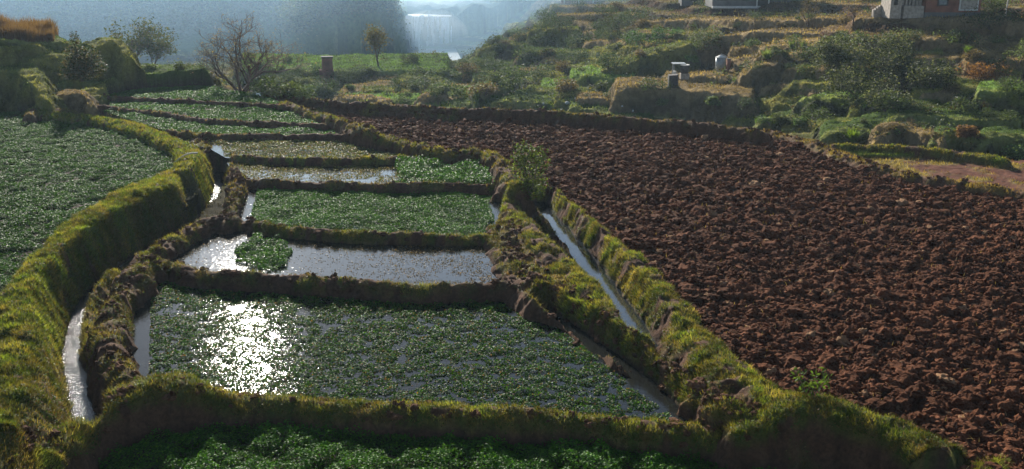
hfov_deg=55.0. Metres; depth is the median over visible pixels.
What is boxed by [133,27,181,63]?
leafy tree
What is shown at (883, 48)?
bush
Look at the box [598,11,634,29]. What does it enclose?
bush
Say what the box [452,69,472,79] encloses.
wild bush
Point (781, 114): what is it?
wild bush
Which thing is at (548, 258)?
earth bank
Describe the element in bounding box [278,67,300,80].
wild bush
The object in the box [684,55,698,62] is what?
bush
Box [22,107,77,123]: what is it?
earth bank
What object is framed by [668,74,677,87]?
stone pier
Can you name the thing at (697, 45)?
wild bush
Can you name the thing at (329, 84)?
wild bush
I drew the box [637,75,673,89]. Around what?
wild bush
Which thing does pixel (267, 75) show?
wild bush
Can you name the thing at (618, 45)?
wild bush
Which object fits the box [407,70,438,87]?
wild bush
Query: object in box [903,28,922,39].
wild bush
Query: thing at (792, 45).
spiky plant
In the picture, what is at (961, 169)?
bare field
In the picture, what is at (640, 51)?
wild bush
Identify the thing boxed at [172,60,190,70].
wild bush
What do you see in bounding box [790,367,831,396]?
young plant
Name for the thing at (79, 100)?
terraced slope
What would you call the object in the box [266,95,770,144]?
earth bank
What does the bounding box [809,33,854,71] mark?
bush
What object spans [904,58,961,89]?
bush
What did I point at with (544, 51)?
wild bush
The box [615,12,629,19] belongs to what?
wild bush
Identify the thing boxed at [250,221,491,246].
earth bank
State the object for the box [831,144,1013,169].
earth bank
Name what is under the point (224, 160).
field soil
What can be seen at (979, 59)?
wild bush
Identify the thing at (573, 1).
boundary wall
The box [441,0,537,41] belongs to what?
hills
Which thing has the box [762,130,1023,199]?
earth bank
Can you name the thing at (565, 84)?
wild bush
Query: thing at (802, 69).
wild bush
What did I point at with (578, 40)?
wild bush
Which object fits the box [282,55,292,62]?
wild bush
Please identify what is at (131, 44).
leafy tree
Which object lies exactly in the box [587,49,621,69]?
bush
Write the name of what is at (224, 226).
earth bank
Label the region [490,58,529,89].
wild bush
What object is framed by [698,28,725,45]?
wild bush
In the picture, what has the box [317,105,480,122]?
earth bank
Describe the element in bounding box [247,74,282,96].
wild bush
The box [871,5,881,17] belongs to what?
ruined wall
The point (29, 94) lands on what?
field soil
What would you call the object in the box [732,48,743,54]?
wild bush
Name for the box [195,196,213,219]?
ditch bed
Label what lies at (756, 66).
wild bush
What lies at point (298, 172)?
crop leaves
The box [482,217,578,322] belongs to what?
earth bank
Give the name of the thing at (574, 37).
wild bush
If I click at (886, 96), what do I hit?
wild bush
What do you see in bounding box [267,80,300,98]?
wild bush
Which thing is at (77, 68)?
bush
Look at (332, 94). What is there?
wild bush
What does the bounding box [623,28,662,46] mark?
bush
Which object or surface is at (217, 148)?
pool water
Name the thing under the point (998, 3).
bush
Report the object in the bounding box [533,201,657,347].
ditch water
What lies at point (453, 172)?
crop leaves
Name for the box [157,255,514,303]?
earth bank
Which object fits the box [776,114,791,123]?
wild bush
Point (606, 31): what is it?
wild bush
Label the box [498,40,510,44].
wild bush
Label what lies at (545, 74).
wild bush
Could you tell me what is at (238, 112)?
crop leaves
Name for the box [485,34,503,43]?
wild bush
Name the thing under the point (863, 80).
wild bush
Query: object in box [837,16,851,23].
wild bush
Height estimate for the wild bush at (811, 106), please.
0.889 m
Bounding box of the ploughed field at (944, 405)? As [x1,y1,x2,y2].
[349,116,1023,468]
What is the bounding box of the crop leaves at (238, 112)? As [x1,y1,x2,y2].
[109,100,320,123]
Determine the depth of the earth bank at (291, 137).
44.72 m
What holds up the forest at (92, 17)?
on the hills at (322, 42)
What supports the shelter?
on the terraced hillside
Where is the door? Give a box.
[758,0,767,5]
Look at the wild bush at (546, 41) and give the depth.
113.93 m
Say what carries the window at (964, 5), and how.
in the brick house
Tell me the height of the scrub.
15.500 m
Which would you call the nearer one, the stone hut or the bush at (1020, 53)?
the bush at (1020, 53)
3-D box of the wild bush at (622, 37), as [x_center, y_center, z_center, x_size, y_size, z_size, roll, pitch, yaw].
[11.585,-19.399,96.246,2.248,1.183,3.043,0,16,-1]
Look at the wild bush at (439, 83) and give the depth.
82.89 m
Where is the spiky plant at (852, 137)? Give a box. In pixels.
[841,126,868,142]
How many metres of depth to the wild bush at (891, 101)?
57.09 m
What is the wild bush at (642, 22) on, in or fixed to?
on the terraced hillside
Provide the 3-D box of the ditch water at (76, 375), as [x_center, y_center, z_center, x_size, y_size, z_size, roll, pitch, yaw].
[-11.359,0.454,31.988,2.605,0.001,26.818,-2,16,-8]
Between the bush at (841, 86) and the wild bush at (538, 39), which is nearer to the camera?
the bush at (841, 86)
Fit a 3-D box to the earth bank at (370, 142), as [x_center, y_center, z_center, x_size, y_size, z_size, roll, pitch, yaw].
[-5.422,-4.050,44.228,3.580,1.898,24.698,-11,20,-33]
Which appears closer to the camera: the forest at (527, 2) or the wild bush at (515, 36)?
the wild bush at (515, 36)
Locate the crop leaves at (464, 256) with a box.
[183,233,493,284]
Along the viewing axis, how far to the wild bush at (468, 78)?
98.73 m
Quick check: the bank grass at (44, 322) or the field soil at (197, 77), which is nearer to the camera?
the bank grass at (44, 322)
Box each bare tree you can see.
[190,11,315,91]
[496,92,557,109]
[800,0,819,26]
[844,0,860,23]
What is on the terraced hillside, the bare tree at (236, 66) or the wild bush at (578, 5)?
the wild bush at (578, 5)
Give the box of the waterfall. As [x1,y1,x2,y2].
[405,15,451,47]
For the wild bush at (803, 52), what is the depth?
71.49 m
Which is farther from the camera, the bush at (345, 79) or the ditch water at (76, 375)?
the bush at (345, 79)
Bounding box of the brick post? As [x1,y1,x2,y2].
[726,58,730,69]
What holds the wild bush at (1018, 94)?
on the terraced hillside
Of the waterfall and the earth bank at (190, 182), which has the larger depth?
the waterfall
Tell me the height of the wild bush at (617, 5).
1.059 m
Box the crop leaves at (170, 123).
[102,108,335,135]
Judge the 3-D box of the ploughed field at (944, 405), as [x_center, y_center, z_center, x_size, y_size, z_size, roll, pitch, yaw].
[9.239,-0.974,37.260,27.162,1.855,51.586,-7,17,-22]
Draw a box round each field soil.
[0,83,172,288]
[102,428,714,468]
[104,58,278,103]
[104,111,332,134]
[113,102,309,122]
[196,141,390,168]
[259,192,480,236]
[402,36,457,53]
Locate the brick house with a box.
[881,0,981,18]
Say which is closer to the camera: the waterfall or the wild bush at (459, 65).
the wild bush at (459, 65)
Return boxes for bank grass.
[0,176,1014,468]
[24,94,1023,217]
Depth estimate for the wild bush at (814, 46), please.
70.56 m
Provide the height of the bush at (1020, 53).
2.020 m
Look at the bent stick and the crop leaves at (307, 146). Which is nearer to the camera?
the bent stick
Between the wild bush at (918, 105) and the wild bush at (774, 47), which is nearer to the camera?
the wild bush at (918, 105)
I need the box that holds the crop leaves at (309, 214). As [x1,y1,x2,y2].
[250,186,494,235]
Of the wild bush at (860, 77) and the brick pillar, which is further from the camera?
the brick pillar
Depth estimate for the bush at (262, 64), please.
102.24 m
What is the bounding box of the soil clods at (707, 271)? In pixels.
[609,225,1023,468]
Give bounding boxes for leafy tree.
[21,0,45,18]
[104,13,176,57]
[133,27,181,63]
[356,24,391,65]
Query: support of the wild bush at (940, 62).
on the terraced hillside
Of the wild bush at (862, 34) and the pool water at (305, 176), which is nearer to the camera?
the pool water at (305, 176)
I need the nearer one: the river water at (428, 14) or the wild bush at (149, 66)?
the wild bush at (149, 66)
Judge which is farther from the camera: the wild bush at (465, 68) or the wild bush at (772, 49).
the wild bush at (465, 68)
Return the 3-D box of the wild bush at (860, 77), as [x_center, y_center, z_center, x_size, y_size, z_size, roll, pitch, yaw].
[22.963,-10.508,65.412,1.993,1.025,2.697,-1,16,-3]
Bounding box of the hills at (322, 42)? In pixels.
[0,0,440,55]
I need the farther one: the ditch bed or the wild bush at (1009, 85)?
the wild bush at (1009, 85)
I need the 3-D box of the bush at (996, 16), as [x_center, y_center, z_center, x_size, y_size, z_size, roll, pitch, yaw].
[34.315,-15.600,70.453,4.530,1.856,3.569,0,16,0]
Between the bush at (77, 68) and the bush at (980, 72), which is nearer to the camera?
the bush at (77, 68)
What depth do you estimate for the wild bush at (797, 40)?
74.82 m
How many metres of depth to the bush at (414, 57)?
105.45 m
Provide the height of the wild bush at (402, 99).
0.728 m
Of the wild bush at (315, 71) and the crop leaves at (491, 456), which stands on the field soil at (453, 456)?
the crop leaves at (491, 456)
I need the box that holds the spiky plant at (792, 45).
[783,39,798,48]
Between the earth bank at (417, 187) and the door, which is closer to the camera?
the earth bank at (417, 187)
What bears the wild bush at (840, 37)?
on the terraced hillside
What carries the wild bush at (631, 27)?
on the terraced hillside
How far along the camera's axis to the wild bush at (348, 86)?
86.68 m
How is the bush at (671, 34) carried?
on the terraced hillside
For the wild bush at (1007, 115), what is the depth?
54.77 m
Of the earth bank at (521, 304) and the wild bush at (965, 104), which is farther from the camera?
the wild bush at (965, 104)
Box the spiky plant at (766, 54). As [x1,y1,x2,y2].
[757,47,777,58]
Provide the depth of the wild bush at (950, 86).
60.52 m
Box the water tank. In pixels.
[715,53,726,71]
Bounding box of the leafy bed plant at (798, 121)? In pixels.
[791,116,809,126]
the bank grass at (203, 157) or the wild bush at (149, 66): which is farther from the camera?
the wild bush at (149, 66)
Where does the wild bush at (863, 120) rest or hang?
on the terraced hillside
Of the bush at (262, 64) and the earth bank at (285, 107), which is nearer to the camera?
the earth bank at (285, 107)
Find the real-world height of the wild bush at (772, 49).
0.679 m
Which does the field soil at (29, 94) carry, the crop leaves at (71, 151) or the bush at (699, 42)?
the crop leaves at (71, 151)
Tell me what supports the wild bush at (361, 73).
on the valley floor
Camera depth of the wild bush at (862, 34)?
69.31 m
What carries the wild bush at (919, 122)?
on the terraced hillside
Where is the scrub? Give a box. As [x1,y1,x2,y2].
[127,0,1023,160]
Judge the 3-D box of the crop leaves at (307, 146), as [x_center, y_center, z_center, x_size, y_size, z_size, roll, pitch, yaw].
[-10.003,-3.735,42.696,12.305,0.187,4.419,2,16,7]
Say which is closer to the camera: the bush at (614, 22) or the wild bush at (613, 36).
the wild bush at (613, 36)
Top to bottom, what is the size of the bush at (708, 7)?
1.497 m
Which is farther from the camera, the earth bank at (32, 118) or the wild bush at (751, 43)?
the wild bush at (751, 43)
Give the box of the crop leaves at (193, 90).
[108,77,278,103]
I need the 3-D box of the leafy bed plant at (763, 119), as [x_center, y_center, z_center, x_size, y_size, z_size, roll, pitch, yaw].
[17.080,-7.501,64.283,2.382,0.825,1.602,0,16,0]
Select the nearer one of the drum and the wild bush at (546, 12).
the drum
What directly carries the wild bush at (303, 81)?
on the valley floor
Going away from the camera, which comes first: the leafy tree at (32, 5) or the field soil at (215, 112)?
the field soil at (215, 112)
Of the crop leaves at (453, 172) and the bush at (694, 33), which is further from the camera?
the bush at (694, 33)
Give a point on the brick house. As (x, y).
(895, 9)
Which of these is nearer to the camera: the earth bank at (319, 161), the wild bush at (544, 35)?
the earth bank at (319, 161)
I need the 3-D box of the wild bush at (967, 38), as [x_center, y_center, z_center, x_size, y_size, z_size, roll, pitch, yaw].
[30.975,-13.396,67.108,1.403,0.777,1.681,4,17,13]
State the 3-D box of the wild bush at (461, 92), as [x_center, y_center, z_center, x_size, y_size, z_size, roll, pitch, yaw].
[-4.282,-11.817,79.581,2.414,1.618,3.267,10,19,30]
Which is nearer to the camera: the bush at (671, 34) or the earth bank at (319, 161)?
the earth bank at (319, 161)
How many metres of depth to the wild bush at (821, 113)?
61.47 m
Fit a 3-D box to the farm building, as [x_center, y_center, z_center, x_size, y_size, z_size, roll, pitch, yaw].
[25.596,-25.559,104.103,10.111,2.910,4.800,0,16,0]
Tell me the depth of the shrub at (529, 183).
33.99 m
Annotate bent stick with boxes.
[175,152,197,161]
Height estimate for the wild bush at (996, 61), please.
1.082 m
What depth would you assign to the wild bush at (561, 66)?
93.81 m
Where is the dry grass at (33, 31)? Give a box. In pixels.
[0,14,59,41]
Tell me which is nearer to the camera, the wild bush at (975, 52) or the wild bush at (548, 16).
the wild bush at (975, 52)
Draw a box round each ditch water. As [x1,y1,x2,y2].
[61,172,223,422]
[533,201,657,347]
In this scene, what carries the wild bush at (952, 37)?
on the terraced hillside
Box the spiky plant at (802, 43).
[799,39,807,47]
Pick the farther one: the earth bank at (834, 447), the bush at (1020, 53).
the bush at (1020, 53)
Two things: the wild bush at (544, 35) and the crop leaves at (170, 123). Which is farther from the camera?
the wild bush at (544, 35)
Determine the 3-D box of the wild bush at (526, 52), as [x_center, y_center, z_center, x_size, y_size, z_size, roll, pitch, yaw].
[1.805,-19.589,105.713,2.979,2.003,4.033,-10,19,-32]
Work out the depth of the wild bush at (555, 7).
129.84 m
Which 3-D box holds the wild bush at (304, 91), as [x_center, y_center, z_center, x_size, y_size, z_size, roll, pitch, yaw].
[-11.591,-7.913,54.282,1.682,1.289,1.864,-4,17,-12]
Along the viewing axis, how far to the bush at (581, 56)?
97.19 m
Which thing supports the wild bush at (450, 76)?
on the valley floor
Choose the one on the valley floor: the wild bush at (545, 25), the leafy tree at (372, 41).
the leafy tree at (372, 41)
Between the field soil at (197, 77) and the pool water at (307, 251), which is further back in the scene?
the field soil at (197, 77)
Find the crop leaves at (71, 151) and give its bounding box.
[0,100,174,291]
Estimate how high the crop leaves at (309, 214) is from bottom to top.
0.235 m
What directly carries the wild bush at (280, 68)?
on the valley floor
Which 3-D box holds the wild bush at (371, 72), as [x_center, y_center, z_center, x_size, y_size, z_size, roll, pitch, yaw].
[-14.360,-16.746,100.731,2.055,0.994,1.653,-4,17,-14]
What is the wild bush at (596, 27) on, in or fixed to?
on the terraced hillside
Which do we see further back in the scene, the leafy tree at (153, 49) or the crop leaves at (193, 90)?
the leafy tree at (153, 49)
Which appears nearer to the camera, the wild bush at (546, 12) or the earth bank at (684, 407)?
the earth bank at (684, 407)
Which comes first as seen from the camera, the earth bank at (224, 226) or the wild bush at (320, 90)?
the earth bank at (224, 226)
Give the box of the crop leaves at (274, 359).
[148,280,670,420]
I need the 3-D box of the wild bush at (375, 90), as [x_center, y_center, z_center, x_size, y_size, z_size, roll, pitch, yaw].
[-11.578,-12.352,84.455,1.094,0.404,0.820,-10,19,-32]
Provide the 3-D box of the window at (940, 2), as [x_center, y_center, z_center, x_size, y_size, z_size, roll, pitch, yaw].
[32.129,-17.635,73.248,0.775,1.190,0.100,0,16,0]
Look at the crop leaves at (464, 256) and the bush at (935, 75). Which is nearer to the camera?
the crop leaves at (464, 256)
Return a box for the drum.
[679,64,689,79]
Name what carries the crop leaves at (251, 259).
on the field soil
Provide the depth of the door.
102.25 m
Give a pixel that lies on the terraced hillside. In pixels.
(629, 98)
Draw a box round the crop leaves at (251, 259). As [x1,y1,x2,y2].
[234,231,292,270]
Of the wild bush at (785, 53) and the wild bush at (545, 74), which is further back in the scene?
the wild bush at (545, 74)
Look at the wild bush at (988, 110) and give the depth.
55.58 m
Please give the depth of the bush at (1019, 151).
50.70 m
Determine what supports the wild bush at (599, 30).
on the terraced hillside
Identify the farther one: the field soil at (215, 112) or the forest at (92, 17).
the forest at (92, 17)
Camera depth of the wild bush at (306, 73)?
100.66 m
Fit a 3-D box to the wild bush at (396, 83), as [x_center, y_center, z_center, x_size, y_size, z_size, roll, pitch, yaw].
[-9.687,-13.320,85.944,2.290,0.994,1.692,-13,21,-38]
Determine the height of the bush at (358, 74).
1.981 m
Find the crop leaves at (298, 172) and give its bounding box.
[233,161,486,184]
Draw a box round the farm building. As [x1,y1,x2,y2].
[705,0,801,7]
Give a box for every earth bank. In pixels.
[0,99,213,468]
[18,374,722,468]
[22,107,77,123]
[82,215,266,421]
[94,102,329,130]
[105,93,294,111]
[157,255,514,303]
[164,129,345,141]
[190,138,248,233]
[226,154,423,169]
[245,178,493,195]
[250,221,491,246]
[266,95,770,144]
[283,101,534,217]
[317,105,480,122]
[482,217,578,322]
[490,188,655,357]
[540,299,751,426]
[708,394,980,468]
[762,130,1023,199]
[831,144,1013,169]
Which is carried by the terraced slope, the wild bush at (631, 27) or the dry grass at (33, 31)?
the dry grass at (33, 31)
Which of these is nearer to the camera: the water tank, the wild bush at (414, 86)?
the water tank
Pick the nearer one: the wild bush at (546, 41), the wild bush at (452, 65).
the wild bush at (452, 65)
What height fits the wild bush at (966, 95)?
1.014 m
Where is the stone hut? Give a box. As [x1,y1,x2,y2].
[678,0,702,5]
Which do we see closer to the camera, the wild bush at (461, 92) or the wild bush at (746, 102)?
the wild bush at (746, 102)
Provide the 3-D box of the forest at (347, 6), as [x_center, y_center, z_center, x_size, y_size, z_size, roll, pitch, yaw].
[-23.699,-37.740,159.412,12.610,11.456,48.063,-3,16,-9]
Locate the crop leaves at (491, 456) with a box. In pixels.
[98,419,776,468]
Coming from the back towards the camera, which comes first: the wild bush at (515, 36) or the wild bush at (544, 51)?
the wild bush at (515, 36)
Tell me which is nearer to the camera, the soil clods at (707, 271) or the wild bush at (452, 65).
the soil clods at (707, 271)
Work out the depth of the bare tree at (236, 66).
59.13 m
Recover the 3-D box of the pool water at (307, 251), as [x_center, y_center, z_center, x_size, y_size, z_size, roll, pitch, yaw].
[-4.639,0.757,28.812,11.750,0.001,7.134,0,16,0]
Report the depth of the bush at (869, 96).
58.13 m
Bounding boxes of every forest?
[0,0,404,46]
[325,0,410,39]
[482,0,534,6]
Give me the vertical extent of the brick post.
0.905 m
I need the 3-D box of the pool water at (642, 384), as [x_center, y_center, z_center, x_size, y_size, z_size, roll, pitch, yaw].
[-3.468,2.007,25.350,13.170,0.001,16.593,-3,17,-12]
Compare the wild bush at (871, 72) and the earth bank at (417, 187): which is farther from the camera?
the wild bush at (871, 72)
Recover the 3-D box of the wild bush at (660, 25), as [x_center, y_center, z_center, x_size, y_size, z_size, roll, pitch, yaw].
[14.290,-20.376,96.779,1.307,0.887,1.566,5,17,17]
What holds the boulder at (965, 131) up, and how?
on the terraced hillside
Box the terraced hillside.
[460,0,1023,160]
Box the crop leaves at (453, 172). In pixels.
[394,155,495,185]
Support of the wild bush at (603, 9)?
on the terraced hillside
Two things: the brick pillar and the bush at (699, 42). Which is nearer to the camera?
the bush at (699, 42)
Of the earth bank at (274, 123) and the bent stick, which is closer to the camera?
the bent stick
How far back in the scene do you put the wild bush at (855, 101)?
60.93 m
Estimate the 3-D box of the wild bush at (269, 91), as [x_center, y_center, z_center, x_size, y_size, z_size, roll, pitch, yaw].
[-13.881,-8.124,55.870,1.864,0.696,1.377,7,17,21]
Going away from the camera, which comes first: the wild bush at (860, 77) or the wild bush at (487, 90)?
the wild bush at (860, 77)
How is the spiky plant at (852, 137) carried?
on the terraced hillside
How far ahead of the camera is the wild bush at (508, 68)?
94.93 m
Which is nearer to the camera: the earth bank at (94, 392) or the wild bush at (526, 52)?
the earth bank at (94, 392)
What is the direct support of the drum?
on the terraced hillside
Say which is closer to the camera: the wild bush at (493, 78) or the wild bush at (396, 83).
the wild bush at (493, 78)
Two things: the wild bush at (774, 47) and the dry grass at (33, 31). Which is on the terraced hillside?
the wild bush at (774, 47)
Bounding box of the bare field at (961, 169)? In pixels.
[853,152,1023,191]
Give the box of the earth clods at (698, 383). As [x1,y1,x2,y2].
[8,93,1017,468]
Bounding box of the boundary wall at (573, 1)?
[561,0,609,2]
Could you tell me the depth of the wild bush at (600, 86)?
77.72 m
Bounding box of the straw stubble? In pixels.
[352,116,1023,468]
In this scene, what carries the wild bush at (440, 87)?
on the valley floor
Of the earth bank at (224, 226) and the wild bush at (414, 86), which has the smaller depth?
the earth bank at (224, 226)
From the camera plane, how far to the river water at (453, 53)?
154.47 m
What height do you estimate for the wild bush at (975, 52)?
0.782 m
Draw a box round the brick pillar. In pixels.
[319,56,333,83]
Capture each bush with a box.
[58,31,108,80]
[142,63,161,68]
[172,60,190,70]
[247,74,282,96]
[256,59,272,73]
[256,86,279,95]
[262,73,277,80]
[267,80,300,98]
[276,66,286,72]
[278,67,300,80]
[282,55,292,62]
[290,81,316,99]
[299,76,317,84]
[301,71,310,76]
[302,83,328,95]
[309,59,322,76]
[312,76,340,91]
[315,84,339,97]
[320,90,336,97]
[324,67,359,85]
[338,65,371,82]
[345,84,355,89]
[356,66,373,76]
[362,66,380,74]
[371,88,381,92]
[388,78,412,86]
[395,94,412,102]
[398,53,419,62]
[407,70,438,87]
[408,83,419,90]
[412,64,439,75]
[427,85,444,97]
[429,81,451,90]
[429,84,449,93]
[436,67,460,79]
[440,79,471,97]
[444,59,455,68]
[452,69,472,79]
[456,59,480,66]
[457,62,480,72]
[462,73,471,82]
[467,81,499,95]
[483,56,511,71]
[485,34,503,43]
[486,71,503,83]
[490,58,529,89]
[491,42,504,51]
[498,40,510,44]
[501,64,524,74]
[509,28,527,39]
[510,42,537,60]
[525,45,553,58]
[528,63,554,79]
[529,33,548,43]
[533,31,549,39]
[534,4,561,24]
[534,15,555,30]
[537,48,556,56]
[539,34,558,44]
[541,13,561,26]
[548,3,559,12]
[551,15,576,32]
[555,60,570,71]
[555,78,578,91]
[556,48,588,63]
[564,29,590,46]
[571,0,586,7]
[574,36,588,42]
[586,21,605,29]
[586,79,609,90]
[587,28,605,38]
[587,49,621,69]
[593,0,617,17]
[594,23,619,38]
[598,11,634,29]
[605,31,618,40]
[605,42,623,50]
[609,1,625,8]
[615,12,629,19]
[618,2,651,20]
[620,30,636,41]
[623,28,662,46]
[624,26,637,31]
[633,48,647,56]
[634,12,648,19]
[634,19,649,25]
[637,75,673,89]
[650,23,663,30]
[651,25,682,38]
[684,28,706,43]
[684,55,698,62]
[687,41,704,50]
[688,27,724,49]
[696,0,713,9]
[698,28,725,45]
[704,95,722,106]
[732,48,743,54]
[737,97,759,107]
[744,37,762,48]
[748,58,764,69]
[770,45,781,50]
[770,48,782,55]
[770,111,790,122]
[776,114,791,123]
[782,49,789,57]
[783,34,801,43]
[790,43,817,60]
[795,106,834,119]
[796,62,816,74]
[802,100,819,112]
[805,35,839,56]
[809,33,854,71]
[815,61,900,100]
[823,30,853,43]
[825,64,853,74]
[833,30,848,36]
[835,26,914,73]
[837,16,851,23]
[839,90,868,108]
[842,72,868,85]
[847,28,883,44]
[848,71,874,83]
[851,64,881,84]
[859,117,867,123]
[861,86,914,110]
[868,89,915,112]
[870,44,926,86]
[882,93,917,111]
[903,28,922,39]
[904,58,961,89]
[912,120,928,126]
[913,98,931,110]
[933,57,947,66]
[942,82,961,91]
[945,28,985,44]
[948,94,992,112]
[954,91,973,102]
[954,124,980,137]
[956,3,1023,29]
[956,59,1012,80]
[957,33,975,42]
[960,48,984,59]
[971,54,986,61]
[979,108,999,116]
[980,56,1006,69]
[981,0,1008,12]
[995,74,1023,93]
[996,109,1020,121]
[1001,143,1023,158]
[1002,37,1023,66]
[1012,90,1023,99]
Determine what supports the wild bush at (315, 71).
on the valley floor
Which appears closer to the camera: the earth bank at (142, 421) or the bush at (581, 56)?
the earth bank at (142, 421)
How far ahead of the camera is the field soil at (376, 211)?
33.22 m
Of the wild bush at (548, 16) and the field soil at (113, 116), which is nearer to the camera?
the field soil at (113, 116)
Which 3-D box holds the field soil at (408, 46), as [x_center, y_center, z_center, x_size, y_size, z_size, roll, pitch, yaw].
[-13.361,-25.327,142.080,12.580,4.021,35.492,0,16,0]
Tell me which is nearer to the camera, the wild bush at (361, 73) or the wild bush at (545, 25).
the wild bush at (361, 73)
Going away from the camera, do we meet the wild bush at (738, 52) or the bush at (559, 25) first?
the wild bush at (738, 52)
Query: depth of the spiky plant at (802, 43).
73.49 m
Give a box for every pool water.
[131,281,689,422]
[170,231,500,284]
[180,139,391,158]
[226,160,493,190]
[239,190,501,232]
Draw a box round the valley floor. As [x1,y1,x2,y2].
[208,0,461,210]
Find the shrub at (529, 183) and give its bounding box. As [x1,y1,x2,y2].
[507,139,552,200]
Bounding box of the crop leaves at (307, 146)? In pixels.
[172,135,396,158]
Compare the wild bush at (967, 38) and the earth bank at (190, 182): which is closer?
the earth bank at (190, 182)
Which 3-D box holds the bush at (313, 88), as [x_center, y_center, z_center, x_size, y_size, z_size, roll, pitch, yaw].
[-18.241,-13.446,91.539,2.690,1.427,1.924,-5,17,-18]
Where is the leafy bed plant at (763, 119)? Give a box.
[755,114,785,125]
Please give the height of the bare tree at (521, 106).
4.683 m
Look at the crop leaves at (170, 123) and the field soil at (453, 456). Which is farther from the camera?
the crop leaves at (170, 123)
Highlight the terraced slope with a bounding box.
[0,35,220,235]
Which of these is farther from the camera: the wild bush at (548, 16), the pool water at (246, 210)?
the wild bush at (548, 16)
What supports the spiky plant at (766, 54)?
on the terraced hillside
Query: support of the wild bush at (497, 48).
on the terraced hillside
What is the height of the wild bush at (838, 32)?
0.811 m
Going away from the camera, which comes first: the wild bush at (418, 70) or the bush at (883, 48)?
the bush at (883, 48)
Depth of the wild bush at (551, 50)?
104.17 m
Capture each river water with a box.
[407,49,460,60]
[408,14,450,15]
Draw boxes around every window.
[937,0,948,5]
[958,0,978,10]
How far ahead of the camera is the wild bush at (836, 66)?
67.49 m
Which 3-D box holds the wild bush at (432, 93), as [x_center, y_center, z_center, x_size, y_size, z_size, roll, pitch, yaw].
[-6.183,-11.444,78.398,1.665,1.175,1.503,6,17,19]
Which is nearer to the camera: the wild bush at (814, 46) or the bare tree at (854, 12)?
the wild bush at (814, 46)
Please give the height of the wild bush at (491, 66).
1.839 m
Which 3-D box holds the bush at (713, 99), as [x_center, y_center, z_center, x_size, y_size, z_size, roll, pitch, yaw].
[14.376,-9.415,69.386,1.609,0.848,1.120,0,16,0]
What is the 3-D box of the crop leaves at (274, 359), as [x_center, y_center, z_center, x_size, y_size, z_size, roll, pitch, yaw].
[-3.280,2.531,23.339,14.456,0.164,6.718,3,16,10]
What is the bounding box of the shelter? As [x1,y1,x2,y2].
[671,62,685,73]
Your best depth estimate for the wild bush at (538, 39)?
115.39 m
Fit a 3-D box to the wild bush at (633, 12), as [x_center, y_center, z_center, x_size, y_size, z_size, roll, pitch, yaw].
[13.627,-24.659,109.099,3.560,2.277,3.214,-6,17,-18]
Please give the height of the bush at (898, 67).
2.785 m

